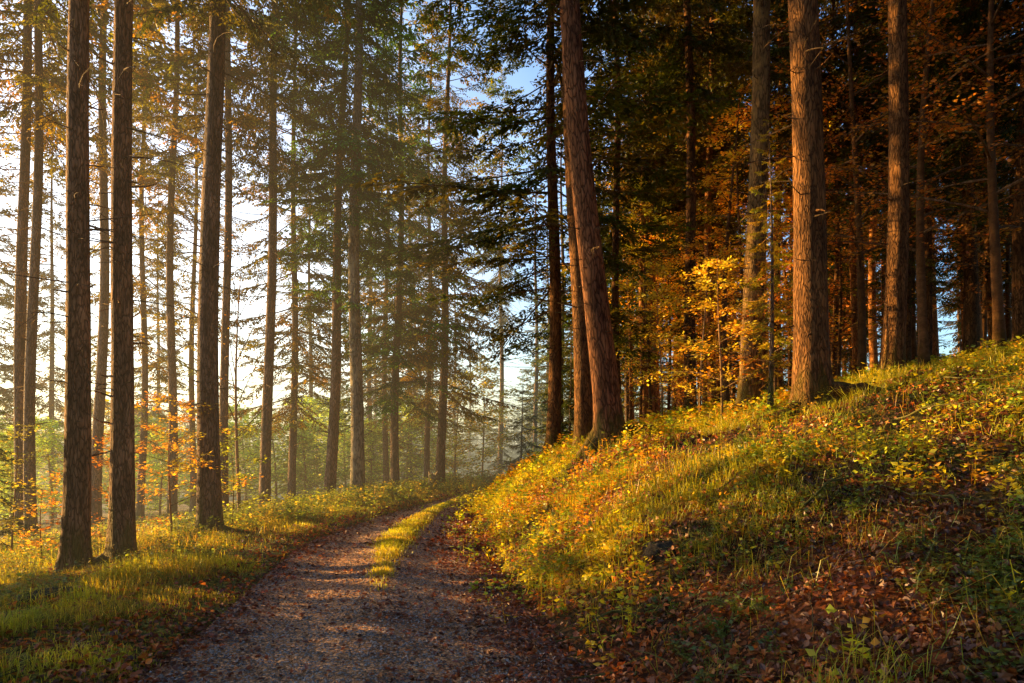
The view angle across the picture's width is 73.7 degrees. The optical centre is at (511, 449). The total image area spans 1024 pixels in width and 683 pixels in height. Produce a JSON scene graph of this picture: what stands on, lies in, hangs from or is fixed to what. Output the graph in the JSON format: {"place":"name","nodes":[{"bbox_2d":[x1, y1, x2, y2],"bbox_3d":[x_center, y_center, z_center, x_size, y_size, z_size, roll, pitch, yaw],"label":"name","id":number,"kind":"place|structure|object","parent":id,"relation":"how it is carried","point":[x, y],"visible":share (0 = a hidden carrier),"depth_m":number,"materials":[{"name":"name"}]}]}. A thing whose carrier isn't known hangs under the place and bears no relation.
{"place":"outdoors","nodes":[
{"label":"outdoors","id":0,"kind":"place"},
{"bbox_2d":[0,473,505,682],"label":"verge grass","id":1,"kind":"structure","parent":0,"point":[203,568],"depth_m":7.75,"materials":[{"name":"green plant"}]},
{"bbox_2d":[136,489,587,682],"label":"gravel track","id":2,"kind":"structure","parent":0,"point":[380,642],"depth_m":6.17,"materials":[{"name":"gravel"}]},
{"bbox_2d":[364,490,485,610],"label":"track grass","id":3,"kind":"structure","parent":2,"relation":"on","point":[405,530],"depth_m":11.80,"materials":[{"name":"green plant"}]},
{"bbox_2d":[0,0,1019,451],"label":"sky","id":4,"kind":"structure","parent":0,"point":[522,78],"materials":[{"name":"white"}]},
{"bbox_2d":[0,362,1023,682],"bbox_3d":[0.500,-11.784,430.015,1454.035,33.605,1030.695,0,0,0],"label":"ground","id":5,"kind":"structure","parent":0,"point":[788,630],"depth_m":5.84,"materials":[{"name":"soil"}]},
{"bbox_2d":[0,382,50,553],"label":"young spruce","id":6,"kind":"object","parent":5,"relation":"on","point":[4,531],"visible":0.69,"depth_m":14.14,"materials":[{"name":"green plant"}]},
{"bbox_2d":[0,432,61,529],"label":"valley bush","id":7,"kind":"object","parent":5,"relation":"on","point":[11,456],"visible":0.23,"depth_m":23.95,"materials":[{"name":"green plant"}]},
{"bbox_2d":[0,86,65,436],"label":"spruce tree","id":8,"kind":"object","parent":5,"relation":"on","point":[9,297],"visible":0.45,"depth_m":34.31,"materials":[{"name":"green plant"}]},
{"bbox_2d":[0,468,97,564],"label":"beech sapling","id":9,"kind":"object","parent":5,"relation":"on","point":[32,513],"visible":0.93,"depth_m":11.48,"materials":[{"name":"orange plant"}]},
{"bbox_2d":[0,422,103,550],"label":"beech sapling","id":10,"kind":"object","parent":5,"relation":"on","point":[16,476],"visible":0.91,"depth_m":12.56,"materials":[{"name":"orange plant"}]},
{"bbox_2d":[0,416,108,525],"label":"valley bush","id":11,"kind":"object","parent":5,"relation":"on","point":[49,442],"visible":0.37,"depth_m":26.84,"materials":[{"name":"green plant"}]},
{"bbox_2d":[0,96,110,518],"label":"spruce tree","id":12,"kind":"object","parent":5,"relation":"on","point":[51,372],"visible":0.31,"depth_m":35.90,"materials":[{"name":"green plant"}]},
{"bbox_2d":[0,0,135,539],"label":"spruce tree","id":13,"kind":"object","parent":5,"relation":"on","point":[23,190],"visible":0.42,"depth_m":17.42,"materials":[{"name":"green plant"}]},
{"bbox_2d":[0,0,182,539],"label":"spruce tree","id":14,"kind":"object","parent":5,"relation":"on","point":[30,370],"visible":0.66,"depth_m":16.93,"materials":[{"name":"green plant"}]},
{"bbox_2d":[0,0,203,573],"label":"spruce tree","id":15,"kind":"object","parent":5,"relation":"on","point":[75,539],"visible":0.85,"depth_m":10.06,"materials":[{"name":"brown plant"}]},
{"bbox_2d":[0,0,207,529],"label":"spruce tree","id":16,"kind":"object","parent":5,"relation":"on","point":[103,175],"visible":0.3,"depth_m":20.45,"materials":[{"name":"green plant"}]},
{"bbox_2d":[33,0,227,563],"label":"spruce tree","id":17,"kind":"object","parent":5,"relation":"on","point":[121,530],"visible":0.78,"depth_m":10.52,"materials":[{"name":"brown plant"}]},
{"bbox_2d":[64,2,224,521],"bbox_3d":[-13.063,-8.768,23.826,4.636,23.183,5.767,1,0,0],"label":"spruce tree","id":18,"kind":"object","parent":5,"relation":"on","point":[140,506],"visible":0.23,"depth_m":23.95,"materials":[{"name":"green plant"}]},
{"bbox_2d":[102,414,189,511],"bbox_3d":[-17.770,0.676,31.889,5.420,4.915,5.225,0,0,36],"label":"valley bush","id":19,"kind":"object","parent":5,"relation":"on","point":[138,419],"visible":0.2,"depth_m":31.93,"materials":[{"name":"green plant"}]},
{"bbox_2d":[104,430,196,516],"bbox_3d":[-14.357,1.006,28.259,4.065,3.686,3.919,0,0,-20],"label":"valley bush","id":20,"kind":"object","parent":5,"relation":"on","point":[161,483],"visible":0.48,"depth_m":27.97,"materials":[{"name":"green plant"}]},
{"bbox_2d":[109,191,196,507],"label":"spruce tree","id":21,"kind":"object","parent":5,"relation":"on","point":[158,352],"visible":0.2,"depth_m":45.86,"materials":[{"name":"green plant"}]},
{"bbox_2d":[92,391,263,536],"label":"beech sapling","id":22,"kind":"object","parent":5,"relation":"on","point":[187,469],"visible":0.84,"depth_m":12.91,"materials":[{"name":"orange plant"}]},
{"bbox_2d":[90,0,268,519],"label":"spruce tree","id":23,"kind":"object","parent":5,"relation":"on","point":[169,208],"visible":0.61,"depth_m":21.91,"materials":[{"name":"green plant"}]},
{"bbox_2d":[133,17,264,513],"bbox_3d":[-12.783,-7.935,26.986,4.282,21.525,5.362,0,0,33],"label":"spruce tree","id":24,"kind":"object","parent":5,"relation":"on","point":[193,287],"visible":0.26,"depth_m":26.87,"materials":[{"name":"green plant"}]},
{"bbox_2d":[90,0,324,516],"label":"spruce tree","id":25,"kind":"object","parent":5,"relation":"on","point":[229,86],"visible":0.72,"depth_m":18.45,"materials":[{"name":"green plant"}]},
{"bbox_2d":[177,421,281,527],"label":"beech sapling","id":26,"kind":"object","parent":5,"relation":"on","point":[241,475],"visible":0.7,"depth_m":13.41,"materials":[{"name":"orange plant"}]},
{"bbox_2d":[178,421,282,507],"bbox_3d":[-12.675,0.693,30.293,4.517,4.096,4.354,0,0,-24],"label":"valley bush","id":27,"kind":"object","parent":5,"relation":"on","point":[229,459],"visible":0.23,"depth_m":29.95,"materials":[{"name":"green plant"}]},
{"bbox_2d":[183,205,294,515],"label":"bare tree","id":28,"kind":"object","parent":5,"relation":"on","point":[236,435],"visible":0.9,"depth_m":17.50,"materials":[{"name":"brown plant"}]},
{"bbox_2d":[179,404,299,503],"bbox_3d":[-12.831,0.252,32.627,5.646,5.120,5.443,0,0,-39],"label":"valley bush","id":29,"kind":"object","parent":5,"relation":"on","point":[232,408],"visible":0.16,"depth_m":32.68,"materials":[{"name":"green plant"}]},
{"bbox_2d":[133,0,357,534],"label":"spruce tree","id":30,"kind":"object","parent":5,"relation":"on","point":[209,498],"visible":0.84,"depth_m":12.71,"materials":[{"name":"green plant"}]},
{"bbox_2d":[0,469,504,606],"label":"verge herbs","id":31,"kind":"object","parent":5,"relation":"on","point":[253,516],"visible":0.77,"depth_m":14.55,"materials":[{"name":"green plant"}]},
{"bbox_2d":[162,0,365,509],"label":"spruce tree","id":32,"kind":"object","parent":5,"relation":"on","point":[267,386],"visible":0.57,"depth_m":19.90,"materials":[{"name":"green plant"}]},
{"bbox_2d":[229,406,324,499],"bbox_3d":[-10.611,0.291,30.686,4.790,4.505,4.968,0,0,36],"label":"valley bush","id":33,"kind":"object","parent":5,"relation":"on","point":[284,465],"visible":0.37,"depth_m":30.73,"materials":[{"name":"green plant"}]},
{"bbox_2d":[218,0,391,501],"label":"spruce tree","id":34,"kind":"object","parent":5,"relation":"on","point":[295,369],"visible":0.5,"depth_m":23.84,"materials":[{"name":"green plant"}]},
{"bbox_2d":[248,135,361,496],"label":"spruce tree","id":35,"kind":"object","parent":5,"relation":"on","point":[310,386],"visible":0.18,"depth_m":39.81,"materials":[{"name":"green plant"}]},
{"bbox_2d":[271,421,349,497],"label":"valley bush","id":36,"kind":"object","parent":5,"relation":"on","point":[304,462],"visible":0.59,"depth_m":29.90,"materials":[{"name":"green plant"}]},
{"bbox_2d":[271,395,367,495],"bbox_3d":[-10.634,-0.139,35.908,6.324,5.734,6.096,0,0,41],"label":"valley bush","id":37,"kind":"object","parent":5,"relation":"on","point":[315,401],"visible":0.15,"depth_m":35.84,"materials":[{"name":"green plant"}]},
{"bbox_2d":[303,409,389,492],"bbox_3d":[-8.289,0.154,32.810,4.968,4.505,4.790,0,0,19],"label":"valley bush","id":38,"kind":"object","parent":5,"relation":"on","point":[347,433],"visible":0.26,"depth_m":32.60,"materials":[{"name":"green plant"}]},
{"bbox_2d":[258,0,436,497],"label":"spruce tree","id":39,"kind":"object","parent":5,"relation":"on","point":[336,288],"visible":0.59,"depth_m":21.39,"materials":[{"name":"green plant"}]},
{"bbox_2d":[249,0,449,492],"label":"spruce tree","id":40,"kind":"object","parent":5,"relation":"on","point":[354,173],"visible":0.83,"depth_m":20.37,"materials":[{"name":"green plant"}]},
{"bbox_2d":[0,327,701,482],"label":"spruce wood","id":41,"kind":"object","parent":5,"relation":"on","point":[514,455],"visible":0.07,"depth_m":96.28,"materials":[{"name":"plant"}]},
{"bbox_2d":[313,80,412,489],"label":"spruce tree","id":42,"kind":"object","parent":5,"relation":"on","point":[369,382],"visible":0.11,"depth_m":35.68,"materials":[{"name":"green plant"}]},
{"bbox_2d":[336,418,409,490],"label":"valley bush","id":43,"kind":"object","parent":5,"relation":"on","point":[373,437],"visible":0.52,"depth_m":30.76,"materials":[{"name":"green plant"}]},
{"bbox_2d":[324,0,441,483],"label":"spruce tree","id":44,"kind":"object","parent":5,"relation":"on","point":[385,450],"visible":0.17,"depth_m":29.89,"materials":[{"name":"green plant"}]},
{"bbox_2d":[307,0,495,485],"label":"spruce tree","id":45,"kind":"object","parent":5,"relation":"on","point":[393,400],"visible":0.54,"depth_m":24.82,"materials":[{"name":"green plant"}]},
{"bbox_2d":[365,405,450,484],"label":"valley bush","id":46,"kind":"object","parent":5,"relation":"on","point":[418,462],"visible":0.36,"depth_m":32.72,"materials":[{"name":"green plant"}]},
{"bbox_2d":[347,0,496,479],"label":"spruce tree","id":47,"kind":"object","parent":5,"relation":"on","point":[426,438],"visible":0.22,"depth_m":28.93,"materials":[{"name":"green plant"}]},
{"bbox_2d":[361,0,519,483],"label":"spruce tree","id":48,"kind":"object","parent":5,"relation":"on","point":[444,230],"visible":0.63,"depth_m":25.88,"materials":[{"name":"green plant"}]},
{"bbox_2d":[399,370,517,479],"bbox_3d":[-2.695,-0.999,33.126,5.680,5.785,5.639,0,0,-10],"label":"autumn bush","id":49,"kind":"object","parent":5,"relation":"on","point":[455,445],"visible":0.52,"depth_m":32.73,"materials":[{"name":"green plant"}]},
{"bbox_2d":[430,352,519,477],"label":"young broadleaf tree","id":50,"kind":"object","parent":5,"relation":"on","point":[485,384],"visible":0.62,"depth_m":35.55,"materials":[{"name":"green plant"}]},
{"bbox_2d":[453,0,548,473],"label":"spruce tree","id":51,"kind":"object","parent":5,"relation":"on","point":[501,320],"visible":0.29,"depth_m":40.83,"materials":[{"name":"green plant"}]},
{"bbox_2d":[0,357,1023,682],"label":"fallen leaves","id":52,"kind":"object","parent":5,"relation":"on","point":[912,597],"depth_m":5.49,"materials":[{"name":"brown plant"}]},
{"bbox_2d":[498,376,541,469],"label":"young spruce","id":53,"kind":"object","parent":5,"relation":"on","point":[522,444],"visible":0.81,"depth_m":34.90,"materials":[{"name":"green plant"}]},
{"bbox_2d":[514,157,548,458],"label":"spruce tree","id":54,"kind":"object","parent":5,"relation":"on","point":[535,389],"visible":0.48,"depth_m":43.87,"materials":[{"name":"green plant"}]},
{"bbox_2d":[347,0,751,453],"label":"spruce tree","id":55,"kind":"object","parent":5,"relation":"on","point":[554,215],"visible":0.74,"depth_m":19.28,"materials":[{"name":"green plant"}]},
{"bbox_2d":[526,142,573,447],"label":"spruce tree","id":56,"kind":"object","parent":5,"relation":"on","point":[543,359],"visible":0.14,"depth_m":37.91,"materials":[{"name":"green plant"}]},
{"bbox_2d":[532,306,573,437],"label":"young spruce","id":57,"kind":"object","parent":5,"relation":"on","point":[569,408],"visible":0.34,"depth_m":29.82,"materials":[{"name":"green plant"}]},
{"bbox_2d":[478,0,659,466],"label":"leaning conifer","id":58,"kind":"object","parent":5,"relation":"on","point":[608,416],"visible":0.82,"depth_m":12.45,"materials":[{"name":"brown wood"}]},
{"bbox_2d":[483,0,674,449],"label":"spruce tree","id":59,"kind":"object","parent":5,"relation":"on","point":[583,411],"visible":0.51,"depth_m":15.88,"materials":[{"name":"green plant"}]},
{"bbox_2d":[539,0,712,402],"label":"spruce tree","id":60,"kind":"object","parent":5,"relation":"on","point":[654,49],"visible":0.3,"depth_m":20.86,"materials":[{"name":"green plant"}]},
{"bbox_2d":[563,0,704,419],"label":"spruce tree","id":61,"kind":"object","parent":5,"relation":"on","point":[645,391],"visible":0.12,"depth_m":26.82,"materials":[{"name":"green plant"}]},
{"bbox_2d":[547,155,730,420],"bbox_3d":[5.769,-6.932,30.309,8.170,13.424,7.224,0,0,19],"label":"beech tree","id":62,"kind":"object","parent":5,"relation":"on","point":[630,381],"visible":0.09,"depth_m":30.84,"materials":[{"name":"orange plant"}]},
{"bbox_2d":[571,223,716,422],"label":"beech tree","id":63,"kind":"object","parent":5,"relation":"on","point":[637,380],"visible":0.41,"depth_m":23.99,"materials":[{"name":"orange plant"}]},
{"bbox_2d":[607,177,704,419],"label":"beech tree","id":64,"kind":"object","parent":5,"relation":"on","point":[649,369],"visible":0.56,"depth_m":21.92,"materials":[{"name":"orange plant"}]},
{"bbox_2d":[591,2,726,415],"bbox_3d":[5.781,-13.123,26.670,6.132,25.127,5.796,0,0,0],"label":"spruce tree","id":65,"kind":"object","parent":5,"relation":"on","point":[653,385],"visible":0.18,"depth_m":26.90,"materials":[{"name":"green plant"}]},
{"bbox_2d":[602,32,721,397],"bbox_3d":[6.782,-11.985,32.901,6.216,23.250,6.338,0,0,-33],"label":"spruce tree","id":66,"kind":"object","parent":5,"relation":"on","point":[683,295],"visible":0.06,"depth_m":32.58,"materials":[{"name":"green plant"}]},
{"bbox_2d":[615,262,725,417],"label":"beech sapling","id":67,"kind":"object","parent":5,"relation":"on","point":[660,271],"visible":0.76,"depth_m":17.96,"materials":[{"name":"yellow plant"}]},
{"bbox_2d":[619,198,736,409],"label":"beech tree","id":68,"kind":"object","parent":5,"relation":"on","point":[670,395],"visible":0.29,"depth_m":26.85,"materials":[{"name":"yellow plant"}]},
{"bbox_2d":[609,0,776,410],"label":"spruce tree","id":69,"kind":"object","parent":5,"relation":"on","point":[686,35],"visible":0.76,"depth_m":19.89,"materials":[{"name":"green plant"}]},
{"bbox_2d":[639,228,765,416],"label":"beech sapling","id":70,"kind":"object","parent":5,"relation":"on","point":[704,326],"visible":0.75,"depth_m":16.48,"materials":[{"name":"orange plant"}]},
{"bbox_2d":[622,0,789,407],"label":"spruce tree","id":71,"kind":"object","parent":5,"relation":"on","point":[698,164],"visible":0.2,"depth_m":25.11,"materials":[{"name":"green plant"}]},
{"bbox_2d":[630,0,791,404],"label":"spruce tree","id":72,"kind":"object","parent":5,"relation":"on","point":[710,157],"visible":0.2,"depth_m":24.04,"materials":[{"name":"green plant"}]},
{"bbox_2d":[637,256,792,425],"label":"beech sapling","id":73,"kind":"object","parent":5,"relation":"on","point":[733,329],"visible":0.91,"depth_m":12.55,"materials":[{"name":"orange plant"}]},
{"bbox_2d":[648,192,790,402],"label":"beech tree","id":74,"kind":"object","parent":5,"relation":"on","point":[713,227],"visible":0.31,"depth_m":23.84,"materials":[{"name":"orange plant"}]},
{"bbox_2d":[663,79,784,403],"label":"beech tree","id":75,"kind":"object","parent":5,"relation":"on","point":[726,395],"visible":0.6,"depth_m":17.58,"materials":[{"name":"orange plant"}]},
{"bbox_2d":[441,335,1023,682],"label":"bank herbs","id":76,"kind":"object","parent":5,"relation":"on","point":[780,397],"visible":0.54,"depth_m":8.29,"materials":[{"name":"green plant"}]},
{"bbox_2d":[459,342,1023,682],"bbox_3d":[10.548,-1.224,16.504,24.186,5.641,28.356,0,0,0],"label":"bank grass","id":77,"kind":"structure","parent":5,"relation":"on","point":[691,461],"depth_m":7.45,"materials":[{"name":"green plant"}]},
{"bbox_2d":[714,256,792,402],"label":"beech sapling","id":78,"kind":"object","parent":5,"relation":"on","point":[767,300],"visible":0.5,"depth_m":13.62,"materials":[{"name":"yellow plant"}]},
{"bbox_2d":[633,95,882,373],"bbox_3d":[7.120,-5.965,20.276,6.504,9.835,7.355,0,0,-37],"label":"beech tree","id":79,"kind":"object","parent":5,"relation":"on","point":[733,123],"visible":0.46,"depth_m":20.79,"materials":[{"name":"orange plant"}]},
{"bbox_2d":[698,0,824,412],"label":"spruce tree","id":80,"kind":"object","parent":5,"relation":"on","point":[760,86],"visible":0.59,"depth_m":14.09,"materials":[{"name":"brown plant"}]},
{"bbox_2d":[735,114,792,409],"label":"young spruce","id":81,"kind":"object","parent":5,"relation":"on","point":[772,333],"visible":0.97,"depth_m":11.75,"materials":[{"name":"green plant"}]},
{"bbox_2d":[674,0,860,394],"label":"spruce tree","id":82,"kind":"object","parent":5,"relation":"on","point":[776,76],"visible":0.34,"depth_m":21.40,"materials":[{"name":"green plant"}]},
{"bbox_2d":[705,0,849,388],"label":"spruce tree","id":83,"kind":"object","parent":5,"relation":"on","point":[780,383],"visible":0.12,"depth_m":23.00,"materials":[{"name":"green plant"}]},
{"bbox_2d":[672,91,884,388],"bbox_3d":[8.473,-6.248,22.652,5.849,9.715,6.614,0,0,-40],"label":"beech tree","id":84,"kind":"object","parent":5,"relation":"on","point":[783,258],"visible":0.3,"depth_m":21.91,"materials":[{"name":"orange plant"}]},
{"bbox_2d":[696,169,882,387],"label":"beech tree","id":85,"kind":"object","parent":5,"relation":"on","point":[790,353],"visible":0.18,"depth_m":26.86,"materials":[{"name":"orange plant"}]},
{"bbox_2d":[556,377,1023,682],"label":"slope greenery","id":86,"kind":"object","parent":5,"relation":"on","point":[1008,583],"visible":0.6,"depth_m":4.84,"materials":[{"name":"green plant"}]},
{"bbox_2d":[725,0,920,428],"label":"spruce tree","id":87,"kind":"object","parent":5,"relation":"on","point":[811,369],"visible":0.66,"depth_m":10.05,"materials":[{"name":"brown plant"}]},
{"bbox_2d":[781,7,867,355],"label":"spruce tree","id":88,"kind":"object","parent":5,"relation":"on","point":[829,272],"visible":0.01,"depth_m":38.38,"materials":[{"name":"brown plant"}]},
{"bbox_2d":[739,0,917,379],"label":"spruce tree","id":89,"kind":"object","parent":5,"relation":"on","point":[835,305],"visible":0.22,"depth_m":24.86,"materials":[{"name":"brown plant"}]},
{"bbox_2d":[767,96,952,380],"bbox_3d":[11.174,-6.827,23.037,5.537,9.814,6.108,0,0,-13],"label":"beech tree","id":90,"kind":"object","parent":5,"relation":"on","point":[840,331],"visible":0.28,"depth_m":22.81,"materials":[{"name":"orange plant"}]},
{"bbox_2d":[819,0,913,374],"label":"spruce tree","id":91,"kind":"object","parent":5,"relation":"on","point":[854,306],"visible":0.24,"depth_m":23.86,"materials":[{"name":"brown plant"}]},
{"bbox_2d":[822,0,940,369],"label":"spruce tree","id":92,"kind":"object","parent":5,"relation":"on","point":[873,352],"visible":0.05,"depth_m":26.69,"materials":[{"name":"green plant"}]},
{"bbox_2d":[770,0,1002,373],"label":"beech tree","id":93,"kind":"object","parent":5,"relation":"on","point":[858,216],"visible":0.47,"depth_m":17.86,"materials":[{"name":"orange plant"}]},
{"bbox_2d":[823,0,961,375],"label":"spruce tree","id":94,"kind":"object","parent":5,"relation":"on","point":[893,345],"visible":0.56,"depth_m":12.84,"materials":[{"name":"brown plant"}]},
{"bbox_2d":[772,0,1023,350],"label":"beech tree","id":95,"kind":"object","parent":5,"relation":"on","point":[989,112],"visible":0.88,"depth_m":14.13,"materials":[{"name":"orange plant"}]},
{"bbox_2d":[781,0,1014,360],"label":"beech tree","id":96,"kind":"object","parent":5,"relation":"on","point":[913,342],"visible":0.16,"depth_m":21.99,"materials":[{"name":"orange plant"}]},
{"bbox_2d":[785,0,1023,369],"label":"beech tree","id":97,"kind":"object","parent":5,"relation":"on","point":[923,340],"visible":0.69,"depth_m":15.53,"materials":[{"name":"orange plant"}]},
{"bbox_2d":[828,0,986,362],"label":"spruce tree","id":98,"kind":"object","parent":5,"relation":"on","point":[910,290],"visible":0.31,"depth_m":20.91,"materials":[{"name":"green plant"}]},
{"bbox_2d":[832,0,1021,356],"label":"spruce tree","id":99,"kind":"object","parent":5,"relation":"on","point":[929,261],"visible":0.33,"depth_m":19.48,"materials":[{"name":"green plant"}]},
{"bbox_2d":[865,0,1023,346],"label":"spruce tree","id":100,"kind":"object","parent":5,"relation":"on","point":[1017,237],"visible":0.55,"depth_m":16.22,"materials":[{"name":"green plant"}]},
{"bbox_2d":[872,0,1019,355],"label":"spruce tree","id":101,"kind":"object","parent":5,"relation":"on","point":[971,325],"visible":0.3,"depth_m":18.83,"materials":[{"name":"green plant"}]},
{"bbox_2d":[886,0,1023,347],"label":"spruce tree","id":102,"kind":"object","parent":5,"relation":"on","point":[988,290],"visible":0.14,"depth_m":20.48,"materials":[{"name":"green plant"}]},
{"bbox_2d":[910,33,1017,342],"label":"beech tree","id":103,"kind":"object","parent":5,"relation":"on","point":[1007,314],"visible":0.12,"depth_m":21.06,"materials":[{"name":"orange plant"}]},
{"bbox_2d":[913,37,1020,298],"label":"beech tree","id":104,"kind":"object","parent":5,"relation":"on","point":[1000,218],"visible":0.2,"depth_m":18.81,"materials":[{"name":"orange plant"}]},
{"bbox_2d":[940,0,1023,263],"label":"spruce tree","id":105,"kind":"object","parent":5,"relation":"on","point":[1006,52],"visible":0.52,"depth_m":15.97,"materials":[{"name":"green plant"}]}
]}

